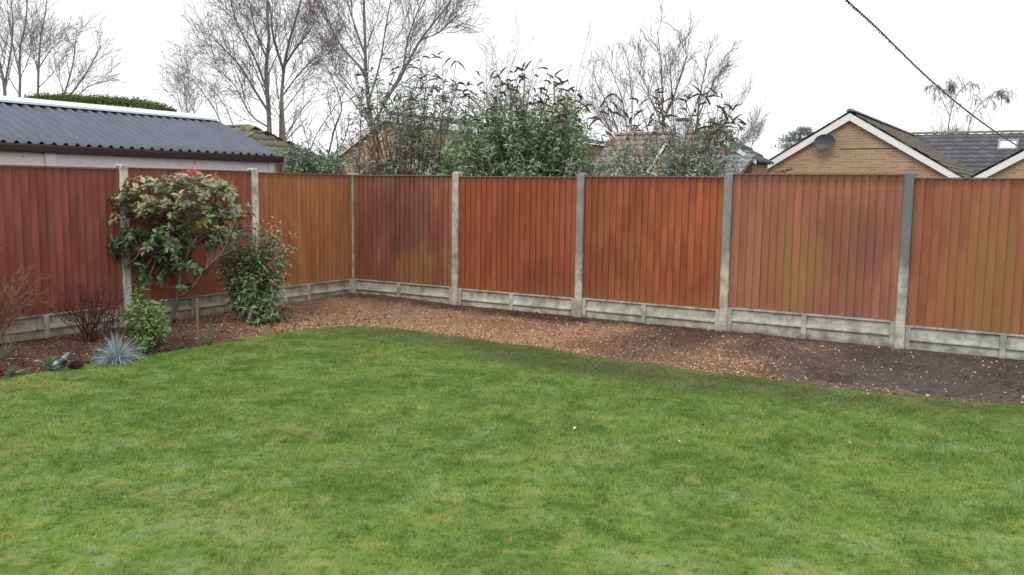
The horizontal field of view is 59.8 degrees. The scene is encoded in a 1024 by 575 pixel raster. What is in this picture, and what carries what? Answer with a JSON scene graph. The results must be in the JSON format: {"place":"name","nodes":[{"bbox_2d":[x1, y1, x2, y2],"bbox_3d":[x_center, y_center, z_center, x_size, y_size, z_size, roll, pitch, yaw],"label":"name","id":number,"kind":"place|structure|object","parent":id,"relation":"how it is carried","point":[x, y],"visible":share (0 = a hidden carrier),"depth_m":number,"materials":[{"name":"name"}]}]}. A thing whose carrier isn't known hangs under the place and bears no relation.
{"place":"outdoors","nodes":[
{"label":"outdoors","id":0,"kind":"place"},
{"bbox_2d":[227,124,323,172],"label":"mossy roofed house","id":1,"kind":"structure","parent":0,"point":[271,141],"depth_m":27.60,"materials":[{"name":"beige brick"}]},
{"bbox_2d":[317,111,607,174],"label":"yellow brick house","id":2,"kind":"structure","parent":0,"point":[600,147],"depth_m":27.16,"materials":[{"name":"brown tile"}]},
{"bbox_2d":[0,325,1023,574],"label":"lawn","id":3,"kind":"structure","parent":0,"point":[746,565],"depth_m":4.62,"materials":[{"name":"green plant"}]},
{"bbox_2d":[41,352,73,370],"bbox_3d":[-3.950,0.657,7.740,0.273,0.191,0.084,0,6,-9],"label":"bird ornament","id":4,"kind":"object","parent":3,"relation":"on","point":[58,363],"visible":0.97,"depth_m":7.72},
{"bbox_2d":[68,360,83,369],"bbox_3d":[-3.840,0.683,7.843,0.132,0.090,0.090,1,6,0],"label":"pine cone","id":5,"kind":"object","parent":3,"relation":"on","point":[75,364],"visible":1,"depth_m":7.82,"materials":[{"name":"brown wood"}]},
{"bbox_2d":[0,293,1023,404],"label":"soil bed","id":6,"kind":"object","parent":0,"point":[881,377],"visible":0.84,"depth_m":9.23,"materials":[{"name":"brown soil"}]},
{"bbox_2d":[0,366,7,374],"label":"seedling","id":7,"kind":"object","parent":6,"relation":"on","point":[3,370],"visible":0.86,"depth_m":7.64,"materials":[{"name":"red plant"}]},
{"bbox_2d":[0,366,22,378],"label":"seedling","id":8,"kind":"object","parent":6,"relation":"on","point":[10,372],"visible":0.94,"depth_m":7.61,"materials":[{"name":"green plant"}]},
{"bbox_2d":[0,332,26,358],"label":"bulb shoots","id":9,"kind":"object","parent":6,"relation":"on","point":[4,352],"visible":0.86,"depth_m":8.29,"materials":[{"name":"green plant"}]},
{"bbox_2d":[15,358,34,367],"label":"seedling","id":10,"kind":"object","parent":6,"relation":"on","point":[22,364],"visible":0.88,"depth_m":7.88,"materials":[{"name":"green plant"}]},
{"bbox_2d":[0,242,53,341],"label":"bare shrub","id":11,"kind":"object","parent":6,"relation":"on","point":[7,303],"visible":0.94,"depth_m":8.92,"materials":[{"name":"plant"}]},
{"bbox_2d":[38,353,58,370],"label":"seedling","id":12,"kind":"object","parent":6,"relation":"on","point":[49,362],"visible":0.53,"depth_m":7.88,"materials":[{"name":"green plant"}]},
{"bbox_2d":[0,305,123,343],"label":"gravel board","id":13,"kind":"object","parent":6,"relation":"on","point":[50,325],"visible":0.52,"depth_m":9.42,"materials":[{"name":"stone"}]},
{"bbox_2d":[0,164,122,318],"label":"wooden fence","id":14,"kind":"object","parent":13,"relation":"on","point":[54,222],"visible":0.88,"depth_m":9.48,"materials":[{"name":"brown wood"}]},
{"bbox_2d":[46,272,130,343],"bbox_3d":[-4.345,0.207,9.171,0.632,0.800,0.728,6,8,38],"label":"bare shrub","id":15,"kind":"object","parent":6,"relation":"on","point":[88,334],"visible":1,"depth_m":9.19,"materials":[{"name":"brown plant"}]},
{"bbox_2d":[103,288,125,333],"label":"bare shrub","id":16,"kind":"object","parent":6,"relation":"on","point":[112,317],"visible":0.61,"depth_m":9.67,"materials":[{"name":"brown plant"}]},
{"bbox_2d":[85,330,146,365],"bbox_3d":[-3.633,0.641,8.168,0.599,0.538,0.582,1,6,0],"label":"blue fescue","id":17,"kind":"object","parent":6,"relation":"on","point":[116,354],"visible":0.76,"depth_m":8.14,"materials":[{"name":"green plant"}]},
{"bbox_2d":[114,164,132,326],"bbox_3d":[-4.434,-0.417,10.178,0.125,1.970,0.100,5,7,31],"label":"fence post","id":18,"kind":"object","parent":6,"relation":"on","point":[126,272],"visible":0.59,"depth_m":10.14,"materials":[{"name":"concrete"}]},
{"bbox_2d":[128,284,150,339],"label":"leafy shrub","id":19,"kind":"object","parent":6,"relation":"on","point":[140,295],"visible":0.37,"depth_m":9.24,"materials":[{"name":"green plant"}]},
{"bbox_2d":[121,293,171,354],"bbox_3d":[-3.554,0.367,8.695,0.613,0.614,0.498,1,6,0],"label":"leafy shrub","id":20,"kind":"object","parent":6,"relation":"on","point":[148,330],"visible":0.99,"depth_m":8.60,"materials":[{"name":"green plant"}]},
{"bbox_2d":[107,166,255,322],"bbox_3d":[-3.915,-0.452,10.237,1.942,1.875,1.388,1,6,0],"label":"tree","id":21,"kind":"object","parent":6,"relation":"on","point":[173,248],"visible":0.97,"depth_m":10.01,"materials":[{"name":"green plant"}]},
{"bbox_2d":[133,291,233,325],"bbox_3d":[-3.936,0.268,11.076,0.057,0.338,1.820,5,7,31],"label":"gravel board","id":22,"kind":"object","parent":6,"relation":"on","point":[211,303],"visible":0.43,"depth_m":11.10,"materials":[{"name":"stone"}]},
{"bbox_2d":[128,167,251,299],"bbox_3d":[-3.926,-0.673,10.972,0.058,1.559,1.828,5,7,31],"label":"wooden fence","id":23,"kind":"object","parent":22,"relation":"on","point":[207,284],"visible":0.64,"depth_m":11.00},
{"bbox_2d":[196,298,198,346],"bbox_3d":[-3.204,0.380,9.070,0.027,0.545,0.026,-1,7,-17],"label":"wooden stake","id":24,"kind":"object","parent":6,"relation":"on","point":[197,321],"visible":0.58,"depth_m":9.05,"materials":[{"name":"brown wood"}]},
{"bbox_2d":[201,327,219,344],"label":"bulb shoots","id":25,"kind":"object","parent":6,"relation":"on","point":[209,342],"visible":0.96,"depth_m":9.10,"materials":[{"name":"green plant"}]},
{"bbox_2d":[246,168,258,268],"bbox_3d":[-3.424,-0.588,11.807,0.125,1.975,0.100,5,7,31],"label":"fence post","id":26,"kind":"object","parent":6,"relation":"on","point":[254,191],"visible":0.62,"depth_m":11.70,"materials":[{"name":"concrete"}]},
{"bbox_2d":[209,216,297,326],"bbox_3d":[-3.046,-0.176,10.552,1.135,1.370,0.778,1,6,0],"label":"leafy shrub","id":27,"kind":"object","parent":6,"relation":"on","point":[253,298],"visible":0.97,"depth_m":10.40,"materials":[{"name":"green plant"}]},
{"bbox_2d":[270,278,351,304],"bbox_3d":[-2.922,0.111,12.714,0.058,0.338,1.835,5,7,31],"label":"gravel board","id":28,"kind":"object","parent":6,"relation":"on","point":[305,292],"visible":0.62,"depth_m":12.84,"materials":[{"name":"stone"}]},
{"bbox_2d":[258,172,351,285],"bbox_3d":[-2.912,-0.830,12.610,0.058,1.560,1.843,5,7,31],"label":"wooden fence","id":29,"kind":"object","parent":28,"relation":"on","point":[313,211],"visible":0.88,"depth_m":12.65,"materials":[{"name":"brown wood"}]},
{"bbox_2d":[348,173,355,293],"bbox_3d":[-2.410,-0.745,13.445,0.095,1.950,0.095,5,7,31],"label":"fence post","id":30,"kind":"object","parent":6,"relation":"on","point":[352,226],"visible":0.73,"depth_m":13.39,"materials":[{"name":"concrete"}]},
{"bbox_2d":[354,278,450,303],"bbox_3d":[-1.605,0.093,13.028,1.820,0.338,0.058,5,7,31],"label":"gravel board","id":31,"kind":"object","parent":6,"relation":"on","point":[432,293],"visible":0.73,"depth_m":12.99,"materials":[{"name":"stone"}]},
{"bbox_2d":[353,175,451,285],"bbox_3d":[-1.591,-0.848,12.925,1.828,1.560,0.058,5,7,31],"label":"wooden fence","id":32,"kind":"object","parent":31,"relation":"on","point":[403,228],"visible":1,"depth_m":12.89,"materials":[{"name":"brown wood"}]},
{"bbox_2d":[451,172,462,304],"bbox_3d":[-0.772,-0.624,12.443,0.100,1.975,0.125,5,7,31],"label":"fence post","id":33,"kind":"object","parent":6,"relation":"on","point":[455,229],"visible":0.73,"depth_m":12.38,"materials":[{"name":"concrete"}]},
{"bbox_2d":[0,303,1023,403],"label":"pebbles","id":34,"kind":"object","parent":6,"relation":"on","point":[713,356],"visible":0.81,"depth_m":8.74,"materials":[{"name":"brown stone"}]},
{"bbox_2d":[2,303,1023,403],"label":"wood chips","id":35,"kind":"object","parent":6,"relation":"on","point":[509,340],"visible":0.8,"depth_m":10.11,"materials":[{"name":"brown wood"}]},
{"bbox_2d":[458,288,573,315],"bbox_3d":[0.042,0.240,12.023,1.840,0.338,0.058,5,7,31],"label":"gravel board","id":36,"kind":"object","parent":6,"relation":"on","point":[543,304],"visible":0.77,"depth_m":11.99,"materials":[{"name":"concrete"}]},
{"bbox_2d":[459,176,576,297],"bbox_3d":[0.056,-0.702,11.920,1.848,1.559,0.058,5,7,31],"label":"wooden fence","id":37,"kind":"object","parent":36,"relation":"on","point":[518,234],"visible":1,"depth_m":11.88,"materials":[{"name":"brown wood"}]},
{"bbox_2d":[574,173,587,317],"bbox_3d":[0.882,-0.484,11.432,0.100,1.965,0.125,5,7,31],"label":"fence post","id":38,"kind":"object","parent":6,"relation":"on","point":[579,248],"visible":0.76,"depth_m":11.37,"materials":[{"name":"grey concrete"}]},
{"bbox_2d":[582,298,718,330],"bbox_3d":[1.687,0.362,11.016,1.815,0.338,0.058,5,7,31],"label":"gravel board","id":39,"kind":"object","parent":6,"relation":"on","point":[677,315],"visible":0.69,"depth_m":10.98,"materials":[{"name":"stone"}]},
{"bbox_2d":[583,176,723,308],"bbox_3d":[1.701,-0.580,10.914,1.823,1.559,0.058,5,7,31],"label":"wooden fence","id":40,"kind":"object","parent":39,"relation":"on","point":[653,239],"visible":1,"depth_m":10.87,"materials":[{"name":"brown wood"}]},
{"bbox_2d":[718,173,733,331],"bbox_3d":[2.514,-0.353,10.434,0.100,1.970,0.125,5,7,31],"label":"fence post","id":41,"kind":"object","parent":6,"relation":"on","point":[726,246],"visible":0.7,"depth_m":10.37,"materials":[{"name":"grey concrete"}]},
{"bbox_2d":[727,307,894,346],"bbox_3d":[3.324,0.461,10.012,1.830,0.338,0.057,5,7,31],"label":"gravel board","id":42,"kind":"object","parent":6,"relation":"on","point":[858,330],"visible":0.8,"depth_m":9.97,"materials":[{"name":"stone"}]},
{"bbox_2d":[729,173,903,320],"bbox_3d":[3.338,-0.481,9.910,1.838,1.560,0.058,5,7,31],"label":"wooden fence","id":43,"kind":"object","parent":42,"relation":"on","point":[827,244],"visible":1,"depth_m":9.86,"materials":[{"name":"brown wood"}]},
{"bbox_2d":[770,168,792,172],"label":"dead twig","id":44,"kind":"object","parent":43,"relation":"on","point":[778,171],"visible":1,"depth_m":9.98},
{"bbox_2d":[894,172,915,348],"bbox_3d":[4.157,-0.227,9.429,0.100,1.985,0.125,5,7,31],"label":"fence post","id":45,"kind":"object","parent":6,"relation":"on","point":[904,256],"visible":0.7,"depth_m":9.37,"materials":[{"name":"concrete"}]},
{"bbox_2d":[904,325,1023,359],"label":"gravel board","id":46,"kind":"object","parent":6,"relation":"on","point":[984,343],"visible":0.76,"depth_m":9.18,"materials":[{"name":"stone"}]},
{"bbox_2d":[906,177,1023,334],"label":"wooden fence","id":47,"kind":"object","parent":46,"relation":"on","point":[966,271],"visible":1,"depth_m":9.09,"materials":[{"name":"brown wood"}]},
{"bbox_2d":[0,0,1023,163],"label":"sky","id":48,"kind":"structure","parent":0,"point":[815,61],"materials":[{"name":"white"}]},
{"label":"ground","id":49,"kind":"structure","parent":0,"visible":0},
{"bbox_2d":[0,0,24,95],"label":"bare tree","id":50,"kind":"object","parent":49,"relation":"on","point":[4,84],"visible":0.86,"depth_m":44.92,"materials":[{"name":"brown plant"}]},
{"bbox_2d":[0,0,58,96],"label":"bare tree","id":51,"kind":"object","parent":49,"relation":"on","point":[18,60],"visible":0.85,"depth_m":44.92,"materials":[{"name":"brown plant"}]},
{"bbox_2d":[4,0,100,94],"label":"bare tree","id":52,"kind":"object","parent":49,"relation":"on","point":[43,24],"visible":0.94,"depth_m":44.92,"materials":[{"name":"brown plant"}]},
{"bbox_2d":[23,2,145,95],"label":"bare tree","id":53,"kind":"object","parent":49,"relation":"on","point":[82,77],"visible":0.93,"depth_m":45.02,"materials":[{"name":"brown plant"}]},
{"bbox_2d":[23,91,178,111],"bbox_3d":[-10.684,-3.057,23.007,5.023,4.165,0.867,4,7,25],"label":"clipped hedge","id":54,"kind":"object","parent":49,"relation":"on","point":[122,101],"visible":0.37,"depth_m":22.45,"materials":[{"name":"green plant"}]},
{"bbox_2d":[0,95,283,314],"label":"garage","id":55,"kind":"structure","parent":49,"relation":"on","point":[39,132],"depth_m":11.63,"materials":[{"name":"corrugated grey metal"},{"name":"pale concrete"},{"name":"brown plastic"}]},
{"bbox_2d":[149,31,233,124],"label":"bare tree","id":56,"kind":"object","parent":49,"relation":"on","point":[185,85],"visible":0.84,"depth_m":46.85,"materials":[{"name":"plant"}]},
{"bbox_2d":[163,0,313,132],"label":"bare tree","id":57,"kind":"object","parent":49,"relation":"on","point":[265,72],"visible":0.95,"depth_m":33.03,"materials":[{"name":"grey plant"}]},
{"bbox_2d":[254,59,336,169],"bbox_3d":[-6.013,-3.858,25.058,2.027,5.525,1.856,5,8,35],"label":"bare tree","id":58,"kind":"object","parent":49,"relation":"on","point":[283,122],"visible":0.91,"depth_m":24.77,"materials":[{"name":"brown plant"}]},
{"bbox_2d":[232,0,371,138],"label":"bare tree","id":59,"kind":"object","parent":49,"relation":"on","point":[284,64],"visible":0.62,"depth_m":35.08,"materials":[{"name":"brown plant"}]},
{"bbox_2d":[279,139,350,175],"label":"ivy bush","id":60,"kind":"object","parent":49,"relation":"on","point":[321,167],"visible":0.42,"depth_m":16.12,"materials":[{"name":"green plant"}]},
{"bbox_2d":[283,27,357,172],"bbox_3d":[-4.157,-3.134,19.767,1.628,5.316,1.144,1,6,0],"label":"bare tree","id":61,"kind":"object","parent":49,"relation":"on","point":[333,119],"visible":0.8,"depth_m":19.68,"materials":[{"name":"plant"}]},
{"bbox_2d":[281,0,498,127],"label":"bare tree","id":62,"kind":"object","parent":49,"relation":"on","point":[407,41],"visible":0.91,"depth_m":32.09,"materials":[{"name":"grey plant"}]},
{"bbox_2d":[335,51,481,174],"bbox_3d":[-1.833,-1.988,15.061,2.882,4.087,1.912,1,6,0],"label":"butterfly bush","id":63,"kind":"object","parent":49,"relation":"on","point":[431,153],"visible":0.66,"depth_m":14.84,"materials":[{"name":"green plant"}]},
{"bbox_2d":[362,152,462,174],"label":"outbuilding","id":64,"kind":"structure","parent":49,"relation":"on","point":[409,164],"depth_m":22.70,"materials":[{"name":"tile"}]},
{"bbox_2d":[436,146,466,174],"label":"holly bush","id":65,"kind":"object","parent":49,"relation":"on","point":[447,167],"visible":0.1,"depth_m":14.04,"materials":[{"name":"green plant"}]},
{"bbox_2d":[464,1,549,128],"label":"bare tree","id":66,"kind":"object","parent":49,"relation":"on","point":[494,79],"visible":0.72,"depth_m":58.70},
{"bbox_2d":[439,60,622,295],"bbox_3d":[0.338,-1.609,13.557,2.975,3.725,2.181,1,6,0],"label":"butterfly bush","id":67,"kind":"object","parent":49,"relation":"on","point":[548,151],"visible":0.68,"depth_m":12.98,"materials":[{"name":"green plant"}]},
{"bbox_2d":[538,76,590,172],"bbox_3d":[0.795,-1.615,14.543,0.971,3.524,1.177,1,6,0],"label":"laurel bush","id":68,"kind":"object","parent":49,"relation":"on","point":[586,111],"visible":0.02,"depth_m":14.22,"materials":[{"name":"green plant"}]},
{"bbox_2d":[558,10,595,107],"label":"bare tree","id":69,"kind":"object","parent":49,"relation":"on","point":[582,77],"visible":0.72,"depth_m":60.69,"materials":[{"name":"plant"}]},
{"bbox_2d":[570,34,652,132],"bbox_3d":[4.338,-6.905,39.518,3.827,8.649,2.377,1,6,0],"label":"bare tree","id":70,"kind":"object","parent":49,"relation":"on","point":[599,87],"visible":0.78,"depth_m":39.21,"materials":[{"name":"brown plant"}]},
{"bbox_2d":[590,118,734,175],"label":"brown tiled house","id":71,"kind":"structure","parent":49,"relation":"on","point":[618,139],"depth_m":25.63,"materials":[{"name":"tile"}]},
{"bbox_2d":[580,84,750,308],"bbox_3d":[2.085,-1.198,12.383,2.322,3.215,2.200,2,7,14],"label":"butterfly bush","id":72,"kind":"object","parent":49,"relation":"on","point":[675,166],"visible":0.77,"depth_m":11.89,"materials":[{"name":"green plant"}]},
{"bbox_2d":[623,0,745,130],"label":"bare tree","id":73,"kind":"object","parent":49,"relation":"on","point":[673,53],"visible":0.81,"depth_m":37.12,"materials":[{"name":"grey plant"}]},
{"bbox_2d":[672,140,773,177],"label":"grey tiled house","id":74,"kind":"structure","parent":49,"relation":"on","point":[755,162],"depth_m":23.25,"materials":[{"name":"red brick"}]},
{"bbox_2d":[713,68,776,147],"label":"bare tree","id":75,"kind":"object","parent":49,"relation":"on","point":[751,126],"visible":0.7,"depth_m":44.15,"materials":[{"name":"plant"}]},
{"bbox_2d":[764,126,816,151],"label":"conifer","id":76,"kind":"object","parent":49,"relation":"on","point":[806,130],"visible":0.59,"depth_m":43.14,"materials":[{"name":"green plant"}]},
{"bbox_2d":[767,108,1023,177],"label":"brick bungalow","id":77,"kind":"object","parent":49,"relation":"on","point":[866,144],"visible":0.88,"depth_m":25.95,"materials":[{"name":"brick"}]},
{"bbox_2d":[814,134,834,152],"bbox_3d":[9.038,-4.168,25.778,0.572,0.540,0.469,-1,7,-18],"label":"satellite dish","id":78,"kind":"object","parent":77,"relation":"attached to","point":[824,141],"visible":1,"depth_m":25.81,"materials":[{"name":"grey metal"}]},
{"bbox_2d":[845,0,1023,149],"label":"overhead cable","id":79,"kind":"object","parent":77,"relation":"attached to","point":[900,51],"visible":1,"depth_m":12.09,"materials":[{"name":"black rubber"}]},
{"bbox_2d":[997,139,1018,150],"bbox_3d":[18.761,-5.387,33.675,0.670,0.485,0.697,5,7,31],"label":"roof window","id":80,"kind":"structure","parent":77,"relation":"in","point":[1003,145],"depth_m":33.63,"materials":[{"name":"white glass"}]},
{"bbox_2d":[927,117,978,134],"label":"bare shrub","id":81,"kind":"object","parent":49,"relation":"on","point":[956,129],"visible":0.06,"depth_m":49.04,"materials":[{"name":"plant"}]},
{"bbox_2d":[922,71,1020,130],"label":"weeping birch","id":82,"kind":"object","parent":49,"relation":"on","point":[953,90],"visible":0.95,"depth_m":56.98,"materials":[{"name":"grey plant"}]}
]}

